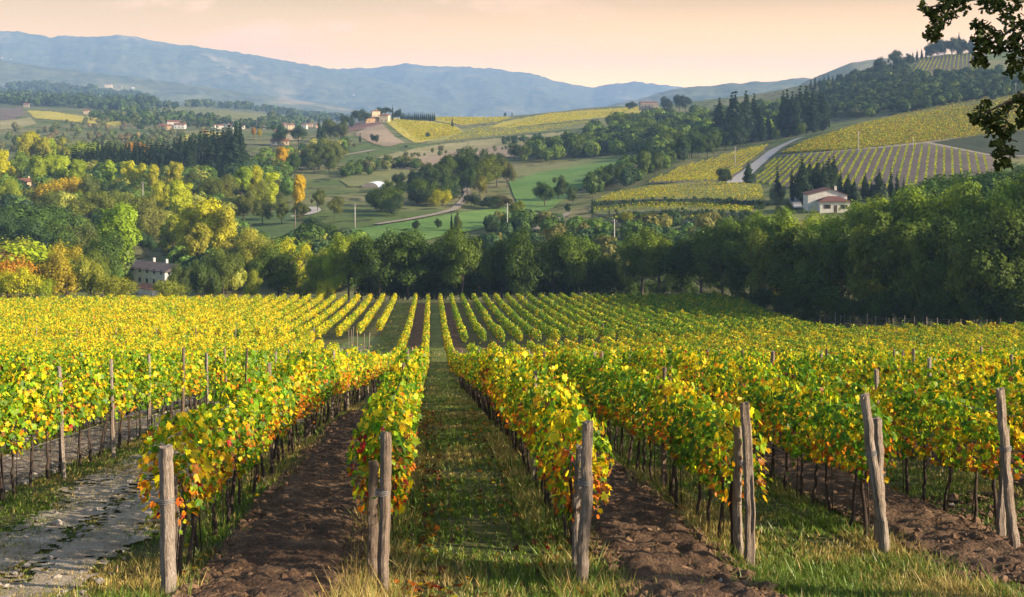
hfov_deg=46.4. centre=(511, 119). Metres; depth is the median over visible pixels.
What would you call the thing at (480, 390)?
vineyard post
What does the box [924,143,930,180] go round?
trellised vine
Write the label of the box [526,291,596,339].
trellised vine
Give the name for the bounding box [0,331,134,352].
trellised vine
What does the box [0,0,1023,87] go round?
sky
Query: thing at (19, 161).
poplar tree
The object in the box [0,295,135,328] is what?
trellised vine
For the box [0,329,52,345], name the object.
trellised vine
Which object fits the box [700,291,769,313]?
trellised vine
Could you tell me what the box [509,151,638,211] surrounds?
meadow
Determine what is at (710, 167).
trellised vine
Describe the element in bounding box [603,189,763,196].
trellised vine
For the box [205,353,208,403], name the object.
vineyard post
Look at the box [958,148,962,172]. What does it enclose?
trellised vine
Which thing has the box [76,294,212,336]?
trellised vine
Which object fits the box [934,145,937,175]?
trellised vine
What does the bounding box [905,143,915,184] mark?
trellised vine
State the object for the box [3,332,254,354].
trellised vine
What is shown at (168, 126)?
house
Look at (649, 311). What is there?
trellised vine
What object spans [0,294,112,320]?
trellised vine
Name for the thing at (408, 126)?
vines
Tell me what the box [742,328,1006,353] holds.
trellised vine
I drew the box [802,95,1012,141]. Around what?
trellised vine
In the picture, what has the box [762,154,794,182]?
trellised vine
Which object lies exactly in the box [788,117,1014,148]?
trellised vine
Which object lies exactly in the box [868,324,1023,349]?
trellised vine
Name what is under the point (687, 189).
trellised vine
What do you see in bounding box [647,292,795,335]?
trellised vine
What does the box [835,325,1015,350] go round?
trellised vine
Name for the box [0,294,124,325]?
trellised vine
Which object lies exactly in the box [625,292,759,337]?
trellised vine
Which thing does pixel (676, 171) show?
trellised vine
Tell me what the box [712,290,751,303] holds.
trellised vine
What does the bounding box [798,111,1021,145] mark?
trellised vine
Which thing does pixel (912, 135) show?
trellised vine
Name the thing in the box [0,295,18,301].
trellised vine
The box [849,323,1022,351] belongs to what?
trellised vine
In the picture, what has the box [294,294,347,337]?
trellised vine
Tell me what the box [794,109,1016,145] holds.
trellised vine
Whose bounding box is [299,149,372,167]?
road
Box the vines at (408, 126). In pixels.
[388,106,638,140]
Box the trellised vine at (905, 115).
[806,92,1022,140]
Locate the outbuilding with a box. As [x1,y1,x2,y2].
[137,283,161,295]
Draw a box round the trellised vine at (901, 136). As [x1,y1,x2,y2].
[791,120,1014,148]
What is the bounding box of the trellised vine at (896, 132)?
[796,114,1014,146]
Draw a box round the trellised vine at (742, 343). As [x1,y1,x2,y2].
[697,331,996,354]
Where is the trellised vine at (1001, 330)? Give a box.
[965,321,1023,336]
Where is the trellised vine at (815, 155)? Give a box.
[793,151,818,181]
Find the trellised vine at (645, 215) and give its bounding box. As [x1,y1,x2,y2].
[600,214,697,219]
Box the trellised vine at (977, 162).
[974,152,979,172]
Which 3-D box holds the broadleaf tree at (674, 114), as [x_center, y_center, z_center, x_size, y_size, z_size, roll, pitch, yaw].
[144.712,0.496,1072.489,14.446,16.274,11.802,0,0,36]
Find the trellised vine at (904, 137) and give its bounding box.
[787,123,1014,149]
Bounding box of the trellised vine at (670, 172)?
[654,165,683,181]
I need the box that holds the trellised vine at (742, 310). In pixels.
[679,292,847,333]
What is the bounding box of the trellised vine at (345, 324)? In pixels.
[335,293,372,336]
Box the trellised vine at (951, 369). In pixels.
[544,338,1023,460]
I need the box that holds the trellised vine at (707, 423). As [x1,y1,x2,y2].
[466,340,773,553]
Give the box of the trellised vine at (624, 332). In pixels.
[548,292,633,339]
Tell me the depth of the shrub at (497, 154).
723.60 m
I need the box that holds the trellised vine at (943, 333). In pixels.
[899,320,1023,347]
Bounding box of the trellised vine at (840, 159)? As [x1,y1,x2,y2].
[836,150,847,167]
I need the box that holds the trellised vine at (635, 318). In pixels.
[581,292,688,337]
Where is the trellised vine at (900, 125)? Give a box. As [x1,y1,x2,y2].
[808,106,1018,142]
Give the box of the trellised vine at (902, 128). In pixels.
[792,110,1022,146]
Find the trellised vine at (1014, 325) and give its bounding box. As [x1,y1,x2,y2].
[998,322,1023,332]
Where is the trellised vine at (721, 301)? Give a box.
[690,290,793,320]
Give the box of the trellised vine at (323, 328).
[313,293,360,338]
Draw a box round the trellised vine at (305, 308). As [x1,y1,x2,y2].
[255,293,322,336]
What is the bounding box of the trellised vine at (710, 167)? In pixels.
[683,149,742,180]
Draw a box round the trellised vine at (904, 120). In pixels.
[801,102,1003,142]
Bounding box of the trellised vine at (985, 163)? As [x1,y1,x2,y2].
[983,154,987,170]
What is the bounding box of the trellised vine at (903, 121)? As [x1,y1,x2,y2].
[799,103,1001,143]
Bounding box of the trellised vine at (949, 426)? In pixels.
[506,338,1023,529]
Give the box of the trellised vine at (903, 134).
[789,118,1014,148]
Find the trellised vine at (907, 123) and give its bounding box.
[802,105,1019,143]
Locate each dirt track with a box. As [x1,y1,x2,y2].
[292,206,320,216]
[373,187,470,223]
[532,212,572,230]
[780,142,1023,155]
[926,132,994,142]
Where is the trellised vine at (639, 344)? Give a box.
[618,334,1023,359]
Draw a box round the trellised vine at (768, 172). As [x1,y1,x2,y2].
[756,155,788,182]
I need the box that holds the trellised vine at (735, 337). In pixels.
[713,330,888,352]
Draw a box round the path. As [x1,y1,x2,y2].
[0,409,322,596]
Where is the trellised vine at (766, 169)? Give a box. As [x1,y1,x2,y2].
[756,156,781,177]
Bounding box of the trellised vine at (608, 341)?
[599,333,1023,361]
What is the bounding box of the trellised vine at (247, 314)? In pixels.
[196,293,286,335]
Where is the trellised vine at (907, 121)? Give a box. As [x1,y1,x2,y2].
[803,106,991,142]
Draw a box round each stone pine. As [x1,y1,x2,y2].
[0,201,70,231]
[20,203,84,231]
[379,107,391,113]
[888,180,952,208]
[910,173,992,208]
[940,169,1004,203]
[971,168,1020,199]
[991,161,1023,188]
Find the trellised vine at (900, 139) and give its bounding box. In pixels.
[784,125,1007,150]
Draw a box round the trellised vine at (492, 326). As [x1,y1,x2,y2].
[471,293,505,341]
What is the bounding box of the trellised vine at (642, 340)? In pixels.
[634,332,1023,358]
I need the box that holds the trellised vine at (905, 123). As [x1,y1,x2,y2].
[798,104,1018,143]
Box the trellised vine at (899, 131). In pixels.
[794,113,1015,146]
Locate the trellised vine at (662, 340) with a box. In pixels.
[650,333,1013,358]
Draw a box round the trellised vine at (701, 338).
[683,331,1022,355]
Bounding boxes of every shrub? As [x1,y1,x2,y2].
[0,234,41,296]
[0,238,79,299]
[0,248,35,297]
[0,253,42,298]
[0,269,20,297]
[2,265,45,298]
[21,276,56,298]
[66,141,100,160]
[93,275,139,297]
[126,142,148,151]
[150,279,186,297]
[289,281,311,296]
[315,279,336,298]
[353,275,387,299]
[364,188,375,202]
[366,188,384,211]
[372,186,405,211]
[372,270,411,299]
[379,198,398,215]
[388,274,418,299]
[398,276,435,299]
[406,185,425,202]
[407,179,438,203]
[419,284,446,299]
[426,196,440,206]
[428,274,459,299]
[432,188,452,204]
[440,184,459,200]
[450,285,475,298]
[455,271,489,299]
[462,192,482,206]
[476,276,505,299]
[479,195,500,208]
[491,281,519,299]
[492,194,512,208]
[495,152,509,160]
[504,275,537,297]
[531,273,551,297]
[541,281,561,298]
[549,277,582,296]
[558,279,587,296]
[581,273,605,295]
[584,266,635,296]
[616,281,639,295]
[620,211,632,220]
[629,281,648,293]
[643,280,657,292]
[651,276,675,296]
[672,278,695,293]
[690,286,699,292]
[694,272,720,290]
[712,281,726,291]
[714,167,732,183]
[734,290,749,300]
[746,290,771,305]
[751,286,777,309]
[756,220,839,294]
[768,185,786,200]
[770,191,781,203]
[770,291,792,314]
[775,268,848,321]
[782,286,815,319]
[784,201,793,209]
[810,283,849,324]
[828,296,852,324]
[834,295,865,324]
[852,107,863,114]
[852,111,860,117]
[854,295,889,324]
[863,288,899,325]
[880,291,918,325]
[892,58,910,64]
[900,302,928,327]
[912,295,945,327]
[929,282,981,327]
[929,300,952,325]
[943,283,994,328]
[964,282,1006,326]
[984,293,1013,325]
[994,287,1023,325]
[1003,281,1023,322]
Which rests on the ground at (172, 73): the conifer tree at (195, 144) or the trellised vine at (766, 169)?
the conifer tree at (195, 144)
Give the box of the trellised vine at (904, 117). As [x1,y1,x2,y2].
[805,96,1010,141]
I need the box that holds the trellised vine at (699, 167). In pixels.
[673,153,725,181]
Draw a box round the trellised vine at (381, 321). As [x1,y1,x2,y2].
[376,293,396,330]
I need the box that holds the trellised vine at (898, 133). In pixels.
[791,116,1015,147]
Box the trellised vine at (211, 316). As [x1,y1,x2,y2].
[155,294,261,337]
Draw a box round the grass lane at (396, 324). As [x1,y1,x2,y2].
[278,303,411,406]
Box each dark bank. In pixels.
[593,214,743,227]
[596,199,759,207]
[597,211,753,221]
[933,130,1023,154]
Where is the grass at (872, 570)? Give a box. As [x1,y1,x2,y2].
[0,304,1023,596]
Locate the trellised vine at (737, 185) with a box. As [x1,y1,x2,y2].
[611,182,760,193]
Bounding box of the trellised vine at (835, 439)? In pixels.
[487,337,901,537]
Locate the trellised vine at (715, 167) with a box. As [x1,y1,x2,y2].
[688,147,750,180]
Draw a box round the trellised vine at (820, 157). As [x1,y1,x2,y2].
[811,151,825,168]
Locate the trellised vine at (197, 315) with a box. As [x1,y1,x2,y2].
[136,293,249,335]
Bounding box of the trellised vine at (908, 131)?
[801,115,1016,146]
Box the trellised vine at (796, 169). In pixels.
[782,152,812,185]
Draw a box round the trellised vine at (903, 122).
[814,103,1015,139]
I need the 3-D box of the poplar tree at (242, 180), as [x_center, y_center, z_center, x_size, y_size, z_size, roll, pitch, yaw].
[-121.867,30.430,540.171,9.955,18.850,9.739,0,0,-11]
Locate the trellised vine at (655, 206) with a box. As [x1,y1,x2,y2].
[594,205,751,213]
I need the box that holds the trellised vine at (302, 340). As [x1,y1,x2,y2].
[0,328,314,369]
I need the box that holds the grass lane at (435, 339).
[421,304,471,409]
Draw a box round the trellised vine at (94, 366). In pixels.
[0,341,339,451]
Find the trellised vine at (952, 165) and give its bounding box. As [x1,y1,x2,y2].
[951,147,953,177]
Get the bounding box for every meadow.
[236,211,297,239]
[352,206,510,243]
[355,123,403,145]
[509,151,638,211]
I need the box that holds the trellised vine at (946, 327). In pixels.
[932,323,1023,345]
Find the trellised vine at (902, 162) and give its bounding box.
[897,144,907,181]
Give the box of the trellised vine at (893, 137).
[788,122,1013,149]
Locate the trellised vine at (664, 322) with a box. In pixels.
[592,293,705,335]
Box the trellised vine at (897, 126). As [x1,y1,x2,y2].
[796,107,1017,145]
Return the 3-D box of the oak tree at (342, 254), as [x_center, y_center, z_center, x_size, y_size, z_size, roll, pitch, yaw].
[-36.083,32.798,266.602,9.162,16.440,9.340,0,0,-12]
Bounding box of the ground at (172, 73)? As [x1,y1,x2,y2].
[0,31,1023,596]
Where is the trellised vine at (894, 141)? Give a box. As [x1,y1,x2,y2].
[782,128,1021,152]
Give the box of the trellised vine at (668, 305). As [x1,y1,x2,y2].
[635,292,777,335]
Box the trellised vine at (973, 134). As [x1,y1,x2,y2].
[782,128,1023,153]
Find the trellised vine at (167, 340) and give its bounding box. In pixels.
[16,328,194,353]
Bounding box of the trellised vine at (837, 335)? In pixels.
[801,326,1021,351]
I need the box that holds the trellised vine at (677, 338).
[667,333,1022,357]
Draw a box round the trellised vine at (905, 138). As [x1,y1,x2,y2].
[785,124,1014,150]
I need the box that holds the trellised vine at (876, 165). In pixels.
[868,146,885,186]
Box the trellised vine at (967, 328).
[950,321,1023,340]
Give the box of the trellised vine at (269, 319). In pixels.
[234,293,310,336]
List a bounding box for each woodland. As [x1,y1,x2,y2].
[0,80,159,109]
[0,115,227,151]
[0,155,292,200]
[0,165,373,290]
[88,104,355,129]
[155,99,350,118]
[252,138,349,166]
[478,208,725,266]
[525,120,687,160]
[581,104,725,132]
[583,144,688,193]
[688,95,810,132]
[795,61,1023,116]
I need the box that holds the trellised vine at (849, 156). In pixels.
[837,149,854,177]
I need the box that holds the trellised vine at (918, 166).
[914,142,922,182]
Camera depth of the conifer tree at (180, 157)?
666.42 m
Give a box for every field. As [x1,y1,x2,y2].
[0,107,25,119]
[0,117,36,129]
[27,110,120,125]
[160,106,266,119]
[183,132,220,139]
[340,168,415,186]
[347,121,381,131]
[375,132,563,158]
[386,118,463,141]
[391,144,524,169]
[427,118,606,143]
[436,116,510,124]
[491,107,659,127]
[511,152,638,176]
[590,205,758,213]
[596,180,763,201]
[649,144,769,183]
[784,91,1022,153]
[912,53,988,71]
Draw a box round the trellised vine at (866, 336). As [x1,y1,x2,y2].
[818,326,1020,351]
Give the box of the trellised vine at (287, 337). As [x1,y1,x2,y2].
[10,330,294,361]
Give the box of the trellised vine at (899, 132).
[790,115,1013,147]
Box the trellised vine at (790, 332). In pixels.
[768,326,1004,353]
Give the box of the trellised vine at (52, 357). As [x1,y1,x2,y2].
[0,337,324,396]
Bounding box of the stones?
[0,395,966,596]
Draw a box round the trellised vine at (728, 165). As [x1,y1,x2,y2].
[701,145,762,180]
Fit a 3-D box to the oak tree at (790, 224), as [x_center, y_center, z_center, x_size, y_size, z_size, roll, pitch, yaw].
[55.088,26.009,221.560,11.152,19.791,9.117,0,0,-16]
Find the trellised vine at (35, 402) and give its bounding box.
[0,338,357,501]
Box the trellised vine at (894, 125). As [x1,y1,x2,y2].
[796,109,995,144]
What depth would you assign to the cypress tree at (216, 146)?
667.34 m
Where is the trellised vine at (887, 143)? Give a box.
[782,129,1018,153]
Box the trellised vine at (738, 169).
[719,167,741,179]
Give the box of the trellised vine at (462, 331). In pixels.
[449,292,468,341]
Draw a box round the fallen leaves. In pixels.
[160,409,960,596]
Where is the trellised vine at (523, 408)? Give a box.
[438,293,614,545]
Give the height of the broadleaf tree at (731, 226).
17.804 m
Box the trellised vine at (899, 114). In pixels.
[810,90,1023,138]
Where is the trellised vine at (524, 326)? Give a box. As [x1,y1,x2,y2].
[493,293,541,341]
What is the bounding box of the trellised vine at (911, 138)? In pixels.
[786,126,1016,150]
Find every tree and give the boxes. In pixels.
[0,149,16,177]
[0,177,21,197]
[0,206,28,237]
[0,217,53,250]
[9,151,28,182]
[16,133,34,156]
[23,131,40,156]
[28,154,47,184]
[33,175,82,196]
[33,188,61,210]
[34,136,52,155]
[35,239,82,297]
[42,217,79,258]
[45,153,57,174]
[47,137,57,155]
[52,153,70,179]
[55,137,70,155]
[63,219,100,250]
[66,189,99,219]
[67,159,86,180]
[73,254,109,296]
[74,146,78,158]
[76,226,125,296]
[77,174,100,194]
[83,146,86,161]
[84,189,119,217]
[84,246,111,296]
[88,144,91,167]
[91,144,95,162]
[93,141,100,163]
[95,200,142,288]
[97,180,118,197]
[99,160,116,182]
[102,146,106,163]
[105,189,123,205]
[107,138,124,151]
[112,145,117,168]
[112,180,134,194]
[114,191,148,239]
[120,160,137,185]
[122,144,127,161]
[127,144,131,162]
[133,144,138,164]
[133,163,148,184]
[134,195,168,248]
[137,139,139,157]
[138,232,157,256]
[144,145,148,166]
[146,164,159,186]
[147,140,153,165]
[151,180,171,207]
[152,145,155,164]
[154,143,160,165]
[157,146,164,172]
[157,213,179,256]
[164,161,183,184]
[165,145,172,166]
[166,178,193,215]
[167,261,193,295]
[168,143,177,165]
[171,142,179,163]
[173,203,200,247]
[175,137,186,164]
[179,170,202,191]
[182,139,192,168]
[184,138,195,166]
[184,222,212,256]
[186,257,224,296]
[190,197,222,247]
[193,135,198,156]
[193,141,197,166]
[194,175,224,196]
[196,136,201,163]
[199,134,205,167]
[202,245,245,294]
[203,136,207,165]
[205,138,209,169]
[206,134,211,149]
[206,138,219,175]
[207,204,236,248]
[212,135,224,177]
[213,136,219,163]
[214,171,238,197]
[215,126,219,145]
[219,128,225,175]
[219,226,259,275]
[220,133,229,171]
[221,130,233,169]
[226,125,232,139]
[227,125,246,166]
[231,190,254,219]
[232,166,253,194]
[234,232,276,275]
[238,123,249,159]
[238,126,243,153]
[239,131,245,166]
[241,267,262,296]
[245,178,272,214]
[248,164,263,201]
[248,242,302,296]
[251,127,255,139]
[252,195,273,224]
[256,129,261,137]
[264,170,280,210]
[270,123,288,145]
[273,197,289,223]
[274,146,289,161]
[277,236,312,295]
[285,151,300,176]
[289,125,308,145]
[291,201,309,223]
[292,174,305,218]
[298,216,327,237]
[299,244,331,292]
[300,143,321,169]
[304,151,324,172]
[309,139,329,169]
[310,189,325,210]
[316,116,321,139]
[319,119,326,138]
[320,136,333,147]
[321,243,349,293]
[322,151,339,173]
[323,117,336,139]
[323,222,336,233]
[325,142,349,169]
[327,196,344,219]
[331,121,348,139]
[331,231,369,299]
[340,115,350,122]
[340,233,359,244]
[345,262,380,299]
[346,226,410,298]
[349,112,354,126]
[352,108,368,124]
[363,113,371,123]
[382,179,393,189]
[384,223,437,299]
[388,194,404,209]
[391,172,405,183]
[393,109,401,118]
[395,181,407,194]
[405,170,425,189]
[407,177,420,191]
[412,220,420,229]
[412,231,453,299]
[418,162,441,183]
[422,190,431,205]
[433,155,458,181]
[434,226,483,299]
[435,218,441,227]
[437,180,453,193]
[441,149,475,188]
[441,172,460,188]
[453,210,462,230]
[457,144,488,184]
[458,168,476,193]
[470,247,498,299]
[473,175,487,197]
[474,155,504,192]
[482,239,520,299]
[483,217,498,232]
[487,152,506,185]
[495,225,548,293]
[499,158,516,187]
[507,142,521,156]
[508,199,524,213]
[515,144,533,163]
[523,136,547,158]
[524,232,583,293]
[531,181,555,204]
[545,136,561,147]
[552,175,568,198]
[555,229,605,295]
[563,131,575,145]
[564,133,585,157]
[564,203,570,211]
[565,185,576,204]
[580,132,592,136]
[581,171,597,194]
[591,197,593,214]
[592,253,626,293]
[596,170,609,184]
[603,163,616,186]
[604,128,616,133]
[607,113,627,124]
[611,132,626,153]
[614,231,661,293]
[615,164,627,186]
[616,117,628,126]
[625,102,631,109]
[625,111,639,118]
[629,101,636,108]
[630,116,646,123]
[635,226,680,294]
[636,150,651,179]
[638,117,655,125]
[643,121,658,126]
[643,127,663,140]
[644,111,654,117]
[649,153,663,175]
[650,123,663,129]
[656,232,702,291]
[658,127,683,144]
[660,96,666,106]
[660,133,671,141]
[661,107,672,113]
[662,114,677,119]
[663,146,672,156]
[664,141,676,154]
[665,99,673,106]
[668,111,680,116]
[673,93,680,110]
[673,223,719,293]
[675,135,690,161]
[676,132,694,153]
[679,96,692,111]
[681,114,696,122]
[683,110,700,116]
[683,135,695,157]
[690,136,707,154]
[691,125,713,132]
[696,225,742,294]
[697,112,711,117]
[699,133,715,156]
[707,129,721,152]
[708,133,721,148]
[711,98,725,143]
[716,215,746,299]
[720,91,745,144]
[720,131,732,149]
[720,233,755,295]
[722,92,743,145]
[728,127,747,149]
[734,207,763,300]
[740,91,757,141]
[741,225,780,291]
[742,161,755,182]
[744,205,801,294]
[747,95,758,141]
[750,93,761,140]
[756,112,768,141]
[761,223,810,297]
[765,114,772,139]
[771,130,780,140]
[772,91,785,136]
[773,164,781,200]
[774,90,792,136]
[779,206,823,260]
[787,94,806,135]
[789,157,813,202]
[789,167,794,200]
[790,91,794,135]
[791,226,830,319]
[795,86,808,133]
[796,123,806,135]
[802,198,866,298]
[803,85,809,132]
[805,88,825,132]
[805,213,839,312]
[807,159,813,180]
[809,158,820,188]
[811,223,856,297]
[813,77,816,89]
[816,88,831,131]
[816,162,830,187]
[817,91,830,130]
[825,156,837,188]
[831,156,839,190]
[838,170,843,191]
[842,174,851,200]
[843,196,888,318]
[845,223,885,323]
[850,178,860,203]
[852,206,934,325]
[856,193,890,290]
[859,174,869,199]
[869,179,872,199]
[870,168,887,199]
[872,56,886,67]
[874,188,933,322]
[887,49,902,64]
[887,168,893,200]
[887,178,946,323]
[894,171,900,193]
[897,228,930,326]
[903,53,915,65]
[911,214,967,315]
[913,181,984,284]
[916,0,1023,172]
[924,42,935,56]
[927,201,959,323]
[932,40,945,57]
[937,39,952,56]
[941,202,1023,322]
[942,227,987,320]
[946,37,959,54]
[949,177,1017,318]
[956,34,962,54]
[961,39,971,54]
[967,35,974,54]
[973,176,1023,283]
[998,172,1023,207]
[999,206,1023,297]
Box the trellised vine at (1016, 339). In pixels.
[915,322,1023,345]
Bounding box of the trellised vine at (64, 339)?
[0,331,93,350]
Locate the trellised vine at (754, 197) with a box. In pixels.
[599,193,763,200]
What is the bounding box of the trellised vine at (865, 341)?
[783,325,1008,352]
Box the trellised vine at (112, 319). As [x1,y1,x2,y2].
[56,295,199,338]
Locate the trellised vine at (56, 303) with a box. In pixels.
[0,296,84,315]
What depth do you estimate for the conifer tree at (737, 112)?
774.34 m
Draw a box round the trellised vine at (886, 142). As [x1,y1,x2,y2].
[786,130,984,152]
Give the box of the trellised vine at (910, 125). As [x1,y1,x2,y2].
[797,108,1016,144]
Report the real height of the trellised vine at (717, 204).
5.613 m
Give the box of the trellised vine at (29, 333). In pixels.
[0,331,32,342]
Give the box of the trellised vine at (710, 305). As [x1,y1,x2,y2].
[669,293,831,335]
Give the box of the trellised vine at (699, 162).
[663,159,703,180]
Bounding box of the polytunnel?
[362,181,384,187]
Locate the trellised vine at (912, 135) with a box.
[793,121,1013,148]
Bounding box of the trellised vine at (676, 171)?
[658,162,693,181]
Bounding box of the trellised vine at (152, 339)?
[9,331,174,353]
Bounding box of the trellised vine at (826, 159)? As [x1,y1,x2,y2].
[820,150,832,166]
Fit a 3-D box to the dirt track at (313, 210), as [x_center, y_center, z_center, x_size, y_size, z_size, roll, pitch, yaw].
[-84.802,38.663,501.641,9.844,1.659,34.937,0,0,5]
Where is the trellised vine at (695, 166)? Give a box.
[668,157,713,181]
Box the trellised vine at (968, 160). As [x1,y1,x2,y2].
[966,150,970,172]
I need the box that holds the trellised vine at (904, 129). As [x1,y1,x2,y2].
[793,113,1011,146]
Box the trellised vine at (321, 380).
[133,293,417,579]
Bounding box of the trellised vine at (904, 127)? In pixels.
[795,110,1015,145]
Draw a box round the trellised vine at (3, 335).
[0,331,11,338]
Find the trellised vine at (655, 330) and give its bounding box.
[570,292,670,337]
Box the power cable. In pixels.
[508,204,613,220]
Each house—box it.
[18,176,34,188]
[104,84,112,87]
[162,124,171,129]
[167,120,180,127]
[173,123,186,128]
[216,124,223,128]
[270,139,280,144]
[280,138,289,144]
[281,130,300,139]
[287,124,294,129]
[301,123,307,128]
[365,116,378,122]
[379,113,390,121]
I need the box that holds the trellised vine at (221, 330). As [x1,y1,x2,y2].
[216,292,299,336]
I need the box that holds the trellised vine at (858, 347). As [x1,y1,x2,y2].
[757,325,1014,353]
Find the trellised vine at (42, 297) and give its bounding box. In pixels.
[0,293,45,307]
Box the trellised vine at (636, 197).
[596,195,764,201]
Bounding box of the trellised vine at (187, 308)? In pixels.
[97,294,224,337]
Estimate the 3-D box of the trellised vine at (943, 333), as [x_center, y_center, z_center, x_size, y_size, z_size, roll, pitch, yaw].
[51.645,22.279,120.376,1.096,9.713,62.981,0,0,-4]
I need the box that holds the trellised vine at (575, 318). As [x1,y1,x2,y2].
[537,292,614,338]
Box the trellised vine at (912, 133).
[792,117,1017,148]
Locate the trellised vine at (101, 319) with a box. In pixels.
[37,295,187,336]
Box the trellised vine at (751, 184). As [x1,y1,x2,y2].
[613,180,761,193]
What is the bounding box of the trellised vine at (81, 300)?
[0,295,99,321]
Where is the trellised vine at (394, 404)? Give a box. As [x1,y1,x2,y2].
[345,294,429,562]
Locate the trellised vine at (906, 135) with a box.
[794,122,1011,148]
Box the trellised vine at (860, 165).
[851,147,870,183]
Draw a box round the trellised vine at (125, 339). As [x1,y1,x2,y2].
[1,329,154,353]
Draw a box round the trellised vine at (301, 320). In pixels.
[275,293,335,335]
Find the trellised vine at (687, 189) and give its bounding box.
[606,187,761,195]
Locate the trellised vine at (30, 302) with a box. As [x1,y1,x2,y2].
[0,295,58,310]
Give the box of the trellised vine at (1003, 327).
[981,322,1023,334]
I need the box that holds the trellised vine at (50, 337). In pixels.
[0,330,72,349]
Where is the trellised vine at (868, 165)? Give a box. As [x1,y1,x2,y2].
[858,146,877,186]
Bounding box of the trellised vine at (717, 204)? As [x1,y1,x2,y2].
[593,201,752,209]
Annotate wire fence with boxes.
[748,301,1015,330]
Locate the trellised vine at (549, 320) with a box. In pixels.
[515,293,577,341]
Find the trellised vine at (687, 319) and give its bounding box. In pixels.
[615,292,740,334]
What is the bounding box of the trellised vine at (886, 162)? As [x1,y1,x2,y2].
[881,145,892,176]
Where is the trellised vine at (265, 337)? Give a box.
[2,328,275,358]
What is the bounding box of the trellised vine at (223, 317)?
[176,293,274,334]
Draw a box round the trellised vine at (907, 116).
[803,98,1008,141]
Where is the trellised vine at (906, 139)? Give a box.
[799,127,1006,149]
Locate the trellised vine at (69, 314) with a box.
[0,294,149,332]
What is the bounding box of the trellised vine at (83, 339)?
[1,331,113,351]
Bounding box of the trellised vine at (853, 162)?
[842,148,862,184]
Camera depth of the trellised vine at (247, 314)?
182.05 m
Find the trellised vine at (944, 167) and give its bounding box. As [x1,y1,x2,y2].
[942,146,945,175]
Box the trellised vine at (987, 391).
[525,338,1023,493]
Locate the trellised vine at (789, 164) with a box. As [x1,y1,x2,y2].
[769,153,799,184]
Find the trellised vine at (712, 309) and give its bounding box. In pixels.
[657,293,811,334]
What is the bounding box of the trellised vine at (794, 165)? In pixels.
[778,153,805,182]
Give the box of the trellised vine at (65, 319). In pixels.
[0,293,163,336]
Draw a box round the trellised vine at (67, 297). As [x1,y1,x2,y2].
[0,295,72,312]
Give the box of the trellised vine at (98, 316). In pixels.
[17,293,174,335]
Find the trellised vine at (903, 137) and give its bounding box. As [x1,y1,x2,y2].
[789,123,1015,149]
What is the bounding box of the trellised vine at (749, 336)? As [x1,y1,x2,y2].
[726,329,939,353]
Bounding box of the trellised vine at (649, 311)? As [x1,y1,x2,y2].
[603,293,724,334]
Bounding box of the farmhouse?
[124,258,184,286]
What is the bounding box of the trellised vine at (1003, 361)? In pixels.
[564,334,1023,423]
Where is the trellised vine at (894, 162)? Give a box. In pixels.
[886,144,900,187]
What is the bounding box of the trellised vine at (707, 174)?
[694,145,757,180]
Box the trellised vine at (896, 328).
[883,323,1023,348]
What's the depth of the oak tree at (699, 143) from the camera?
675.09 m
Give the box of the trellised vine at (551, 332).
[505,292,561,341]
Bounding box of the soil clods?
[169,409,1023,596]
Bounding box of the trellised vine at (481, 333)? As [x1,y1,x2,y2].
[461,293,486,341]
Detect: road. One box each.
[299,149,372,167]
[726,136,804,182]
[789,197,801,207]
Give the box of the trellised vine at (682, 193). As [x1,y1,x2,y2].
[601,191,762,197]
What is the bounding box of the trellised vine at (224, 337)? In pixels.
[23,330,234,353]
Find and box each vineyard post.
[57,366,65,479]
[109,359,115,456]
[147,354,150,430]
[158,444,176,594]
[174,475,180,570]
[181,347,184,411]
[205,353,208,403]
[223,348,226,404]
[244,348,247,383]
[267,363,274,473]
[275,348,276,368]
[307,365,310,436]
[331,350,334,417]
[346,352,348,408]
[358,350,360,401]
[367,459,378,581]
[375,431,391,591]
[477,349,482,409]
[532,370,536,481]
[571,444,581,572]
[576,419,592,588]
[600,351,603,435]
[660,367,666,489]
[732,425,743,556]
[739,366,742,405]
[739,401,755,566]
[769,351,774,444]
[860,393,889,555]
[873,416,885,544]
[874,369,885,484]
[912,348,914,425]
[926,357,931,464]
[995,387,1020,547]
[996,425,1009,535]
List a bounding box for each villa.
[371,109,379,116]
[639,101,657,109]
[802,186,850,212]
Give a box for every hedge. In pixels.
[338,155,422,175]
[366,144,511,160]
[501,132,543,144]
[593,195,764,209]
[613,207,751,222]
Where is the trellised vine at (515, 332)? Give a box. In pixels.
[482,293,522,341]
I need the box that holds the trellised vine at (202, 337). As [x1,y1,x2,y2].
[2,331,214,354]
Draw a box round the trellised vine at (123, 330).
[117,294,237,334]
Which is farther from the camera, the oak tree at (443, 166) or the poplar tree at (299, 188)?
the oak tree at (443, 166)
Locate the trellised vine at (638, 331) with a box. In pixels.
[559,293,650,338]
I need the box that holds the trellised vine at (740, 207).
[594,203,753,211]
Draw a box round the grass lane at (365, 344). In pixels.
[339,337,382,353]
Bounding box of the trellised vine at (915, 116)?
[800,98,1010,142]
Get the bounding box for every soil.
[0,347,365,491]
[4,348,343,448]
[191,304,424,596]
[444,304,761,596]
[484,347,1023,591]
[520,347,1023,486]
[754,143,994,188]
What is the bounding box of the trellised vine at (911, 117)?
[805,100,1006,142]
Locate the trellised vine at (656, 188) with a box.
[610,184,762,195]
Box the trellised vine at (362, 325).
[356,293,385,332]
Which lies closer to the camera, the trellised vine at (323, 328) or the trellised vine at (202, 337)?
the trellised vine at (202, 337)
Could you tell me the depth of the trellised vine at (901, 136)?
601.66 m
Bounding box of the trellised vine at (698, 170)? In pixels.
[677,151,735,181]
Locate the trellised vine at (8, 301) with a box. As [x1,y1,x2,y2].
[0,296,30,304]
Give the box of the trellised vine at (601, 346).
[581,337,1023,385]
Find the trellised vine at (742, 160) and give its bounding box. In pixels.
[706,143,767,179]
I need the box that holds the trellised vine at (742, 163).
[713,147,763,180]

